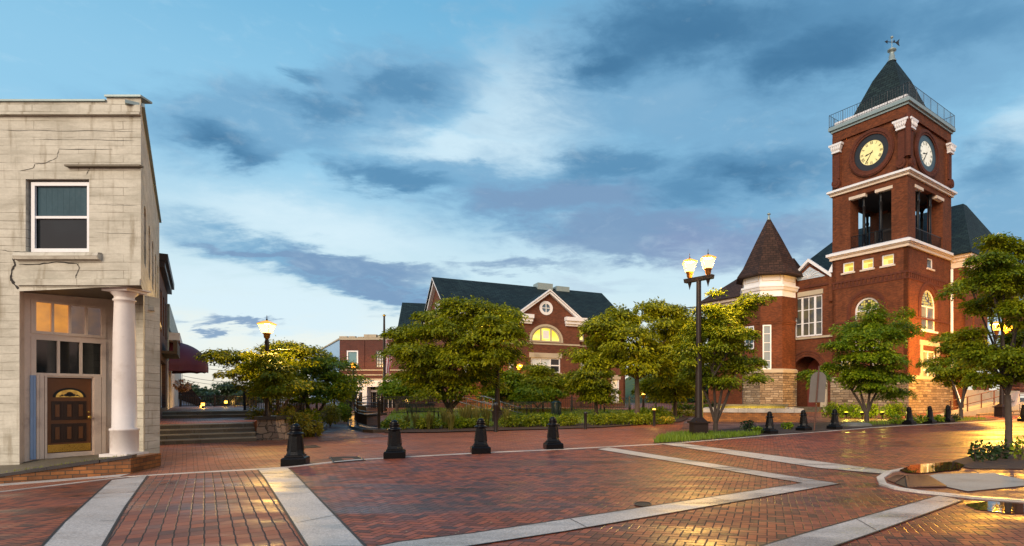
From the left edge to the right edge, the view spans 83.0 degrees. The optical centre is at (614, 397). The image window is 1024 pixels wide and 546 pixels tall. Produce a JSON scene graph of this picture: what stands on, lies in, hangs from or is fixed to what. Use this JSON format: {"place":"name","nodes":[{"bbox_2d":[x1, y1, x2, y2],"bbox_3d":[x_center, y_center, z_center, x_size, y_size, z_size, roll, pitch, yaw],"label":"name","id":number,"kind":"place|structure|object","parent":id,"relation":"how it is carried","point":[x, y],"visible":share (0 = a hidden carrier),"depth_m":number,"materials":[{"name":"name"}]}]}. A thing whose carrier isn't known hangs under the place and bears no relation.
{"place":"outdoors","nodes":[
{"label":"outdoors","id":0,"kind":"place"},
{"bbox_2d":[317,408,386,440],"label":"path","id":1,"kind":"structure","parent":0,"point":[340,430],"depth_m":24.86,"materials":[{"name":"concrete"}]},
{"bbox_2d":[0,402,1019,490],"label":"sidewalk","id":2,"kind":"structure","parent":0,"point":[184,458],"depth_m":18.77,"materials":[{"name":"brick"}]},
{"bbox_2d":[0,474,126,485],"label":"gutter strip","id":3,"kind":"object","parent":2,"relation":"on","point":[55,480],"visible":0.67,"depth_m":12.75,"materials":[{"name":"concrete"}]},
{"bbox_2d":[0,453,160,483],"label":"brick wall","id":4,"kind":"structure","parent":2,"relation":"on","point":[130,464],"depth_m":13.21,"materials":[{"name":"brick"}]},
{"bbox_2d":[0,454,111,472],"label":"entrance slab","id":5,"kind":"structure","parent":4,"relation":"on","point":[32,464],"depth_m":13.86,"materials":[{"name":"red brick"}]},
{"bbox_2d":[0,94,161,464],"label":"corner building","id":6,"kind":"structure","parent":2,"relation":"on","point":[80,217],"depth_m":14.14,"materials":[{"name":"stone"}]},
{"bbox_2d":[12,182,101,260],"bbox_3d":[-13.666,-4.342,14.010,2.081,1.974,0.280,0,0,0],"label":"window","id":7,"kind":"structure","parent":6,"relation":"in","point":[59,210],"depth_m":14.15,"materials":[{"name":"glass"}]},
{"bbox_2d":[31,298,105,337],"bbox_3d":[-14.492,-2.065,15.103,0.287,0.879,1.495,0,0,29],"label":"transom window","id":8,"kind":"structure","parent":6,"relation":"in","point":[49,317],"depth_m":15.06,"materials":[{"name":"orange glass"}]},
{"bbox_2d":[31,336,105,376],"bbox_3d":[-14.490,-1.049,15.102,0.383,0.987,1.495,0,0,29],"label":"overdoor window","id":9,"kind":"structure","parent":6,"relation":"in","point":[49,356],"depth_m":15.07,"materials":[{"name":"black glass"}]},
{"bbox_2d":[47,378,91,452],"bbox_3d":[-14.432,0.477,15.086,0.220,1.946,0.890,0,0,29],"label":"door","id":10,"kind":"structure","parent":6,"relation":"in","point":[69,416],"depth_m":15.10,"materials":[{"name":"brown paint"}]},
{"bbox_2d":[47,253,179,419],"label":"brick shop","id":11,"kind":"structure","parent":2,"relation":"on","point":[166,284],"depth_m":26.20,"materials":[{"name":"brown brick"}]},
{"bbox_2d":[168,304,181,408],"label":"metal shop","id":12,"kind":"structure","parent":2,"relation":"on","point":[173,399],"depth_m":32.71,"materials":[{"name":"white paint"}]},
{"bbox_2d":[172,372,192,392],"bbox_3d":[-26.096,-0.889,33.675,1.007,1.214,1.814,0,0,40],"label":"hanging basket","id":13,"kind":"object","parent":12,"relation":"attached to","point":[183,388],"visible":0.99,"depth_m":33.86,"materials":[{"name":"metal"}]},
{"bbox_2d":[169,343,208,373],"bbox_3d":[-24.371,-2.275,32.610,1.750,1.750,4.400,0,0,-36],"label":"awning","id":14,"kind":"object","parent":12,"relation":"attached to","point":[186,362],"visible":0.81,"depth_m":31.26,"materials":[{"name":"red fabric"}]},
{"bbox_2d":[160,406,293,444],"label":"steps","id":15,"kind":"structure","parent":2,"relation":"on","point":[196,424],"depth_m":20.91,"materials":[{"name":"concrete"}]},
{"bbox_2d":[179,394,252,406],"bbox_3d":[-26.810,0.229,38.905,6.034,0.918,0.940,0,0,10],"label":"park fence","id":16,"kind":"object","parent":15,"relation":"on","point":[214,396],"visible":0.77,"depth_m":39.10,"materials":[{"name":"black metal"}]},
{"bbox_2d":[243,390,308,413],"bbox_3d":[-16.311,0.231,27.140,4.284,1.338,0.353,0,0,21],"label":"park fence","id":17,"kind":"object","parent":15,"relation":"on","point":[244,401],"visible":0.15,"depth_m":27.53,"materials":[{"name":"black metal"}]},
{"bbox_2d":[254,415,292,439],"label":"stone pier","id":18,"kind":"structure","parent":2,"relation":"on","point":[273,427],"depth_m":21.07,"materials":[{"name":"stone"}]},
{"bbox_2d":[256,317,290,415],"bbox_3d":[-12.902,-1.188,21.500,1.203,3.825,0.492,0,0,0],"label":"lamp post","id":19,"kind":"object","parent":18,"relation":"on","point":[266,412],"visible":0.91,"depth_m":21.44,"materials":[{"name":"brown metal"}]},
{"bbox_2d":[280,424,309,466],"bbox_3d":[-7.721,1.151,13.756,0.530,1.030,0.530,0,0,-18],"label":"bollard","id":20,"kind":"object","parent":2,"relation":"on","point":[295,455],"visible":1,"depth_m":13.61,"materials":[{"name":"black metal"}]},
{"bbox_2d":[347,413,388,432],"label":"stone kerb","id":21,"kind":"structure","parent":2,"relation":"on","point":[352,424],"depth_m":27.23,"materials":[{"name":"stone"}]},
{"bbox_2d":[354,394,382,427],"bbox_3d":[-14.315,0.615,33.004,1.462,1.750,14.654,0,0,-22],"label":"curved fence","id":22,"kind":"object","parent":21,"relation":"on","point":[361,417],"visible":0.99,"depth_m":28.67,"materials":[{"name":"brown metal"}]},
{"bbox_2d":[383,314,391,410],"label":"flagpole","id":23,"kind":"object","parent":2,"relation":"on","point":[386,365],"visible":0.62,"depth_m":44.93,"materials":[{"name":"grey metal"}]},
{"bbox_2d":[383,420,405,458],"bbox_3d":[-5.822,1.116,15.043,0.530,1.030,0.530,-1,1,-18],"label":"bollard","id":24,"kind":"object","parent":2,"relation":"on","point":[394,450],"visible":0.98,"depth_m":14.89,"materials":[{"name":"black metal"}]},
{"bbox_2d":[470,418,490,453],"bbox_3d":[-3.841,1.116,16.303,0.530,1.030,0.530,1,-1,-18],"label":"bollard","id":25,"kind":"object","parent":2,"relation":"on","point":[480,445],"visible":1,"depth_m":16.15,"materials":[{"name":"black metal"}]},
{"bbox_2d":[491,368,503,421],"bbox_3d":[-6.891,-1.554,33.400,1.356,6.085,0.735,0,0,-11],"label":"street lamp","id":26,"kind":"object","parent":2,"relation":"on","point":[497,398],"visible":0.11,"depth_m":33.27,"materials":[{"name":"brown metal"}]},
{"bbox_2d":[543,417,563,449],"bbox_3d":[-1.907,1.116,17.578,0.530,1.030,0.530,-1,1,-18],"label":"bollard","id":27,"kind":"object","parent":2,"relation":"on","point":[552,441],"visible":0.98,"depth_m":17.43,"materials":[{"name":"black metal"}]},
{"bbox_2d":[761,411,777,434],"bbox_3d":[6.687,1.118,24.554,0.520,1.010,0.520,1,0,-36],"label":"bollard","id":28,"kind":"object","parent":2,"relation":"on","point":[769,428],"visible":0.96,"depth_m":24.42,"materials":[{"name":"black metal"}]},
{"bbox_2d":[795,410,811,430],"bbox_3d":[8.765,1.095,26.397,0.520,1.010,0.520,-1,0,-36],"label":"bollard","id":29,"kind":"object","parent":2,"relation":"on","point":[803,425],"visible":0.99,"depth_m":26.27,"materials":[{"name":"black metal"}]},
{"bbox_2d":[656,418,994,442],"bbox_3d":[11.285,1.432,29.346,27.482,0.275,5.566,0,0,-34],"label":"kerb bed","id":30,"kind":"object","parent":2,"relation":"on","point":[820,426],"visible":0.38,"depth_m":28.71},
{"bbox_2d":[682,253,715,435],"bbox_3d":[3.408,-2.139,23.065,1.220,7.578,1.220,0,0,0],"label":"street lamp","id":31,"kind":"object","parent":30,"relation":"on","point":[698,422],"visible":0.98,"depth_m":22.96,"materials":[{"name":"brown metal"}]},
{"bbox_2d":[653,429,763,442],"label":"grass","id":32,"kind":"structure","parent":30,"relation":"on","point":[677,437],"depth_m":21.99,"materials":[{"name":"green plant"}]},
{"bbox_2d":[661,287,776,431],"bbox_3d":[4.426,-1.504,24.368,5.114,6.409,3.834,0,0,0],"label":"maple tree","id":33,"kind":"object","parent":30,"relation":"on","point":[717,318],"visible":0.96,"depth_m":23.88,"materials":[{"name":"green plant"}]},
{"bbox_2d":[809,366,825,429],"bbox_3d":[9.404,0.109,26.326,0.818,3.116,0.103,0,0,0],"label":"road sign","id":34,"kind":"object","parent":30,"relation":"on","point":[817,386],"visible":0.86,"depth_m":26.36,"materials":[{"name":"grey metal"}]},
{"bbox_2d":[793,301,927,422],"bbox_3d":[13.633,-1.802,30.738,6.993,6.726,4.423,0,0,0],"label":"maple tree","id":35,"kind":"object","parent":30,"relation":"on","point":[873,377],"visible":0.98,"depth_m":30.22,"materials":[{"name":"green plant"}]},
{"bbox_2d":[844,416,985,425],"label":"weeds","id":36,"kind":"object","parent":30,"relation":"on","point":[966,418],"visible":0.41,"depth_m":32.35,"materials":[{"name":"green plant"}]},
{"bbox_2d":[915,330,998,418],"bbox_3d":[20.320,-1.323,33.515,4.448,5.598,4.392,0,0,0],"label":"maple tree","id":37,"kind":"object","parent":30,"relation":"on","point":[949,376],"visible":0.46,"depth_m":33.54,"materials":[{"name":"green plant"}]},
{"bbox_2d":[826,409,842,429],"bbox_3d":[10.564,1.075,27.306,0.520,1.010,0.520,1,0,-36],"label":"bollard","id":38,"kind":"object","parent":2,"relation":"on","point":[834,424],"visible":0.98,"depth_m":27.18,"materials":[{"name":"black metal"}]},
{"bbox_2d":[902,406,916,424],"bbox_3d":[15.620,0.993,30.166,0.520,1.010,0.520,-1,0,-36],"label":"bollard","id":39,"kind":"object","parent":2,"relation":"on","point":[908,420],"visible":1,"depth_m":30.04,"materials":[{"name":"black metal"}]},
{"bbox_2d":[935,390,1023,415],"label":"access ramp","id":40,"kind":"structure","parent":2,"relation":"on","point":[985,409],"depth_m":39.55,"materials":[{"name":"concrete"}]},
{"bbox_2d":[989,318,1010,416],"bbox_3d":[25.200,-1.940,37.000,1.510,6.425,0.891,0,0,0],"label":"street lamp","id":41,"kind":"object","parent":2,"relation":"on","point":[999,409],"visible":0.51,"depth_m":36.87,"materials":[{"name":"brown metal"}]},
{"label":"planting bed","id":42,"kind":"structure","parent":2,"relation":"on","visible":0},
{"bbox_2d":[193,335,330,414],"bbox_3d":[-13.773,-0.445,23.011,6.594,4.290,3.947,0,0,29],"label":"maple tree","id":43,"kind":"object","parent":42,"relation":"on","point":[277,377],"visible":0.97,"depth_m":22.48,"materials":[{"name":"green plant"}]},
{"bbox_2d":[275,406,316,437],"bbox_3d":[-12.607,1.030,22.301,1.743,1.382,1.459,0,0,0],"label":"azalea","id":44,"kind":"object","parent":42,"relation":"on","point":[297,416],"visible":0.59,"depth_m":22.26,"materials":[{"name":"green plant"}]},
{"bbox_2d":[304,418,323,436],"bbox_3d":[-12.173,1.278,22.883,0.857,0.927,0.812,0,0,-34],"label":"azalea","id":45,"kind":"object","parent":42,"relation":"on","point":[319,429],"visible":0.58,"depth_m":22.83,"materials":[{"name":"green plant"}]},
{"bbox_2d":[270,352,374,416],"bbox_3d":[-13.135,-0.217,26.026,5.560,3.834,3.057,0,0,36],"label":"maple tree","id":46,"kind":"object","parent":42,"relation":"on","point":[343,387],"visible":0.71,"depth_m":25.42,"materials":[{"name":"green plant"}]},
{"bbox_2d":[319,402,341,425],"bbox_3d":[-14.999,0.894,29.968,1.250,1.345,1.059,0,0,0],"label":"azalea","id":47,"kind":"object","parent":42,"relation":"on","point":[329,418],"visible":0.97,"depth_m":29.81,"materials":[{"name":"green plant"}]},
{"bbox_2d":[0,420,1023,545],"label":"road","id":48,"kind":"structure","parent":0,"point":[406,498],"depth_m":9.45,"materials":[{"name":"red brick"}]},
{"bbox_2d":[44,476,145,545],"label":"crossing band","id":49,"kind":"object","parent":48,"relation":"on","point":[91,522],"visible":1,"depth_m":7.55,"materials":[{"name":"grey concrete"}]},
{"bbox_2d":[105,470,304,545],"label":"crossing","id":50,"kind":"object","parent":48,"relation":"on","point":[235,508],"visible":1,"depth_m":7.74,"materials":[{"name":"red brick"}]},
{"bbox_2d":[259,468,362,545],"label":"crossing band","id":51,"kind":"object","parent":48,"relation":"on","point":[303,504],"visible":1,"depth_m":7.85,"materials":[{"name":"grey concrete"}]},
{"bbox_2d":[41,443,962,545],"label":"band joint","id":52,"kind":"object","parent":48,"relation":"on","point":[275,495],"visible":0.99,"depth_m":7.64,"materials":[{"name":"grey concrete"}]},
{"bbox_2d":[378,447,837,545],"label":"crossing band","id":53,"kind":"object","parent":48,"relation":"on","point":[467,539],"visible":1,"depth_m":7.79,"materials":[{"name":"grey concrete"}]},
{"bbox_2d":[664,443,887,473],"bbox_3d":[3.773,1.592,15.596,1.033,0.001,8.636,0,0,-27],"label":"crossing band","id":54,"kind":"object","parent":48,"relation":"on","point":[818,464],"visible":0.99,"depth_m":14.54,"materials":[{"name":"grey concrete"}]},
{"bbox_2d":[763,495,960,545],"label":"crossing band","id":55,"kind":"object","parent":48,"relation":"on","point":[845,531],"visible":1,"depth_m":7.06,"materials":[{"name":"grey concrete"}]},
{"bbox_2d":[876,468,1023,501],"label":"island kerb","id":56,"kind":"structure","parent":48,"relation":"on","point":[881,479],"depth_m":9.37,"materials":[{"name":"concrete"}]},
{"bbox_2d":[966,501,1023,512],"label":"puddle","id":57,"kind":"object","parent":48,"relation":"on","point":[1001,507],"visible":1,"depth_m":8.28,"materials":[{"name":"brown liquid"}]},
{"bbox_2d":[0,0,1023,397],"label":"sky","id":58,"kind":"structure","parent":0,"point":[317,163],"materials":[{"name":"blue"}]},
{"bbox_2d":[380,406,682,429],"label":"lawn","id":59,"kind":"structure","parent":0,"point":[522,411],"depth_m":41.11,"materials":[{"name":"plant"}]},
{"bbox_2d":[375,373,430,411],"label":"maple tree","id":60,"kind":"object","parent":59,"relation":"on","point":[391,389],"visible":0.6,"depth_m":42.97,"materials":[{"name":"green plant"}]},
{"bbox_2d":[406,404,438,417],"bbox_3d":[-12.143,0.895,35.946,2.040,0.950,0.629,0,0,14],"label":"park bench","id":61,"kind":"object","parent":59,"relation":"on","point":[420,408],"visible":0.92,"depth_m":35.73,"materials":[{"name":"black metal"}]},
{"bbox_2d":[370,293,533,414],"bbox_3d":[-9.083,-2.173,32.340,9.603,7.445,5.617,0,0,0],"label":"maple tree","id":62,"kind":"object","parent":59,"relation":"on","point":[487,328],"visible":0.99,"depth_m":31.40,"materials":[{"name":"green plant"}]},
{"bbox_2d":[472,369,532,410],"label":"maple tree","id":63,"kind":"object","parent":59,"relation":"on","point":[509,380],"visible":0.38,"depth_m":42.59,"materials":[{"name":"green plant"}]},
{"bbox_2d":[384,416,687,431],"bbox_3d":[-2.278,1.392,30.985,19.620,0.316,5.195,0,0,-33],"label":"mulch bed","id":64,"kind":"object","parent":59,"relation":"on","point":[579,425],"visible":0.46,"depth_m":28.71,"materials":[{"name":"brown soil"}]},
{"bbox_2d":[380,418,410,428],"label":"hedge","id":65,"kind":"object","parent":64,"relation":"on","point":[402,423],"visible":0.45,"depth_m":27.24,"materials":[{"name":"green plant"}]},
{"bbox_2d":[415,417,444,428],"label":"shrubs","id":66,"kind":"object","parent":64,"relation":"on","point":[422,422],"visible":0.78,"depth_m":27.69,"materials":[{"name":"green plant"}]},
{"bbox_2d":[499,413,527,426],"bbox_3d":[-5.216,1.227,29.152,1.585,0.850,1.253,0,0,0],"label":"hedge","id":67,"kind":"object","parent":64,"relation":"on","point":[514,421],"visible":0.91,"depth_m":29.00,"materials":[{"name":"green plant"}]},
{"bbox_2d":[518,412,543,426],"bbox_3d":[-4.359,1.190,29.412,1.462,0.890,1.183,0,0,0],"label":"hedge","id":68,"kind":"object","parent":64,"relation":"on","point":[531,420],"visible":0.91,"depth_m":29.18,"materials":[{"name":"green plant"}]},
{"bbox_2d":[557,412,582,425],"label":"hedge","id":69,"kind":"object","parent":64,"relation":"on","point":[568,419],"visible":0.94,"depth_m":29.74,"materials":[{"name":"green plant"}]},
{"bbox_2d":[587,412,612,424],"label":"hedge","id":70,"kind":"object","parent":64,"relation":"on","point":[598,420],"visible":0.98,"depth_m":30.25,"materials":[{"name":"green plant"}]},
{"bbox_2d":[605,412,629,424],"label":"hedge","id":71,"kind":"object","parent":64,"relation":"on","point":[616,420],"visible":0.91,"depth_m":30.51,"materials":[{"name":"green plant"}]},
{"bbox_2d":[557,296,705,413],"bbox_3d":[1.083,-2.094,31.906,8.602,7.348,5.592,0,0,0],"label":"maple tree","id":72,"kind":"object","parent":64,"relation":"on","point":[640,358],"visible":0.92,"depth_m":31.04,"materials":[{"name":"green plant"}]},
{"bbox_2d":[625,411,646,425],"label":"hedge","id":73,"kind":"object","parent":64,"relation":"on","point":[633,418],"visible":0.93,"depth_m":30.72,"materials":[{"name":"green plant"}]},
{"bbox_2d":[630,326,710,415],"bbox_3d":[3.827,-2.199,38.147,5.616,7.198,5.012,0,0,26],"label":"maple tree","id":74,"kind":"object","parent":64,"relation":"on","point":[664,394],"visible":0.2,"depth_m":37.21,"materials":[{"name":"green plant"}]},
{"bbox_2d":[507,382,569,412],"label":"maple tree","id":75,"kind":"object","parent":59,"relation":"on","point":[525,394],"visible":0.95,"depth_m":41.70,"materials":[{"name":"green plant"}]},
{"bbox_2d":[515,362,568,410],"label":"maple tree","id":76,"kind":"object","parent":59,"relation":"on","point":[533,372],"visible":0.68,"depth_m":43.12,"materials":[{"name":"green plant"}]},
{"bbox_2d":[559,367,622,414],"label":"maple tree","id":77,"kind":"object","parent":59,"relation":"on","point":[586,386],"visible":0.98,"depth_m":38.26,"materials":[{"name":"green plant"}]},
{"bbox_2d":[514,395,681,409],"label":"park fence","id":78,"kind":"object","parent":59,"relation":"on","point":[601,405],"visible":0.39,"depth_m":44.49,"materials":[{"name":"black metal"}]},
{"bbox_2d":[625,366,706,402],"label":"building","id":79,"kind":"structure","parent":0,"point":[629,386],"depth_m":80.84,"materials":[{"name":"brick"}]},
{"bbox_2d":[682,413,888,428],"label":"plaza","id":80,"kind":"structure","parent":0,"point":[730,425],"depth_m":33.73,"materials":[{"name":"brick"}]},
{"bbox_2d":[703,404,803,421],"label":"wall","id":81,"kind":"structure","parent":80,"relation":"on","point":[753,412],"depth_m":32.84,"materials":[{"name":"brick"}]},
{"bbox_2d":[821,401,839,417],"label":"clipped hedge","id":82,"kind":"object","parent":80,"relation":"on","point":[829,408],"visible":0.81,"depth_m":37.50,"materials":[{"name":"green plant"}]},
{"bbox_2d":[843,402,863,417],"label":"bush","id":83,"kind":"object","parent":80,"relation":"on","point":[855,409],"visible":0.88,"depth_m":37.05,"materials":[{"name":"green plant"}]},
{"bbox_2d":[886,402,906,416],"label":"clipped hedge","id":84,"kind":"object","parent":80,"relation":"on","point":[898,408],"visible":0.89,"depth_m":36.04,"materials":[{"name":"green plant"}]},
{"bbox_2d":[884,459,1023,498],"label":"island pavement","id":85,"kind":"structure","parent":0,"point":[1016,492],"depth_m":10.00,"materials":[{"name":"concrete"}]},
{"bbox_2d":[886,475,946,487],"bbox_3d":[5.571,1.560,10.640,0.889,0.020,1.769,0,0,18],"label":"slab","id":86,"kind":"object","parent":85,"relation":"on","point":[911,481],"visible":1,"depth_m":10.58,"materials":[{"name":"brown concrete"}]},
{"bbox_2d":[900,461,963,472],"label":"puddle","id":87,"kind":"object","parent":85,"relation":"on","point":[932,467],"visible":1,"depth_m":12.65,"materials":[{"name":"brown liquid"}]},
{"bbox_2d":[930,473,1023,490],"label":"apron slab","id":88,"kind":"structure","parent":85,"relation":"on","point":[971,481],"depth_m":10.72,"materials":[{"name":"concrete"}]},
{"bbox_2d":[950,448,1023,468],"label":"bed soil","id":89,"kind":"structure","parent":85,"relation":"on","point":[1011,462],"depth_m":13.47,"materials":[{"name":"soil"}]},
{"bbox_2d":[967,440,986,461],"bbox_3d":[8.882,1.342,13.934,0.442,0.639,0.462,0,0,27],"label":"corner shrub","id":90,"kind":"object","parent":89,"relation":"on","point":[976,456],"visible":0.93,"depth_m":13.86,"materials":[{"name":"green plant"}]},
{"bbox_2d":[933,231,1023,454],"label":"maple tree","id":91,"kind":"object","parent":89,"relation":"on","point":[1001,267],"visible":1,"depth_m":15.26,"materials":[{"name":"green plant"}]},
{"bbox_2d":[981,442,1000,460],"bbox_3d":[9.385,1.374,14.205,0.473,0.522,0.476,0,0,41],"label":"corner shrub","id":92,"kind":"object","parent":89,"relation":"on","point":[992,449],"visible":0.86,"depth_m":14.13,"materials":[{"name":"green plant"}]},
{"bbox_2d":[991,439,1013,458],"bbox_3d":[9.912,1.348,14.587,0.429,0.600,0.484,0,0,-18],"label":"corner shrub","id":93,"kind":"object","parent":89,"relation":"on","point":[1001,454],"visible":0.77,"depth_m":14.54,"materials":[{"name":"green plant"}]},
{"bbox_2d":[1009,435,1023,459],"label":"corner shrub","id":94,"kind":"object","parent":89,"relation":"on","point":[1017,452],"visible":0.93,"depth_m":14.39,"materials":[{"name":"green plant"}]},
{"bbox_3d":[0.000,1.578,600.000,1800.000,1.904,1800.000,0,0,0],"label":"ground","id":95,"kind":"structure","parent":0,"visible":0},
{"bbox_2d":[178,385,204,404],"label":"house","id":96,"kind":"structure","parent":95,"relation":"on","point":[190,392],"depth_m":47.00,"materials":[{"name":"grey paint"}]},
{"bbox_2d":[184,382,224,402],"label":"tree","id":97,"kind":"object","parent":95,"relation":"on","point":[199,391],"visible":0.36,"depth_m":60.92,"materials":[{"name":"green plant"}]},
{"bbox_2d":[209,381,246,401],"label":"tree","id":98,"kind":"object","parent":95,"relation":"on","point":[226,390],"visible":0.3,"depth_m":64.65,"materials":[{"name":"green plant"}]},
{"bbox_2d":[337,402,353,421],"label":"azalea","id":99,"kind":"object","parent":95,"relation":"on","point":[343,410],"visible":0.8,"depth_m":32.85,"materials":[{"name":"green plant"}]},
{"bbox_2d":[310,334,409,407],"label":"brick store","id":100,"kind":"structure","parent":95,"relation":"on","point":[359,351],"depth_m":50.00,"materials":[{"name":"red brick"}]},
{"bbox_2d":[344,387,409,407],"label":"shop window","id":101,"kind":"structure","parent":100,"relation":"in","point":[401,405],"depth_m":50.01,"materials":[{"name":"glass"}]},
{"bbox_2d":[383,394,512,413],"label":"park fence","id":102,"kind":"object","parent":95,"relation":"on","point":[433,402],"visible":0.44,"depth_m":41.59,"materials":[{"name":"brown metal"}]},
{"bbox_2d":[0,420,1004,491],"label":"kerb","id":103,"kind":"structure","parent":95,"relation":"on","point":[434,455],"depth_m":15.23,"materials":[{"name":"concrete"}]},
{"bbox_2d":[398,277,624,409],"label":"brick hall","id":104,"kind":"structure","parent":95,"relation":"on","point":[557,315],"depth_m":51.00,"materials":[{"name":"brick"}]},
{"bbox_2d":[529,352,561,373],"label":"window","id":105,"kind":"structure","parent":104,"relation":"in","point":[552,360],"depth_m":50.06,"materials":[{"name":"white paint"}]},
{"bbox_2d":[539,301,552,314],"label":"round window","id":106,"kind":"structure","parent":104,"relation":"in","point":[546,308],"depth_m":49.89,"materials":[{"name":"white paint"}]},
{"bbox_2d":[530,324,562,342],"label":"arched window","id":107,"kind":"structure","parent":104,"relation":"in","point":[541,333],"depth_m":50.02,"materials":[{"name":"glass"}]},
{"bbox_2d":[701,36,1023,413],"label":"courthouse","id":108,"kind":"structure","parent":95,"relation":"on","point":[892,147],"depth_m":45.94,"materials":[{"name":"brick"}]},
{"bbox_2d":[763,325,770,368],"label":"turret window","id":109,"kind":"structure","parent":108,"relation":"in","point":[766,328],"depth_m":48.74,"materials":[{"name":"glass"}]},
{"bbox_2d":[795,294,821,337],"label":"bay window","id":110,"kind":"structure","parent":108,"relation":"in","point":[809,320],"depth_m":49.00,"materials":[{"name":"white paint"}]},
{"bbox_2d":[855,297,877,350],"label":"arched window","id":111,"kind":"structure","parent":108,"relation":"in","point":[861,304],"depth_m":44.89,"materials":[{"name":"white paint"}]},
{"bbox_2d":[921,290,937,333],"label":"arched window","id":112,"kind":"structure","parent":108,"relation":"in","point":[927,299],"depth_m":44.54,"materials":[{"name":"glass"}]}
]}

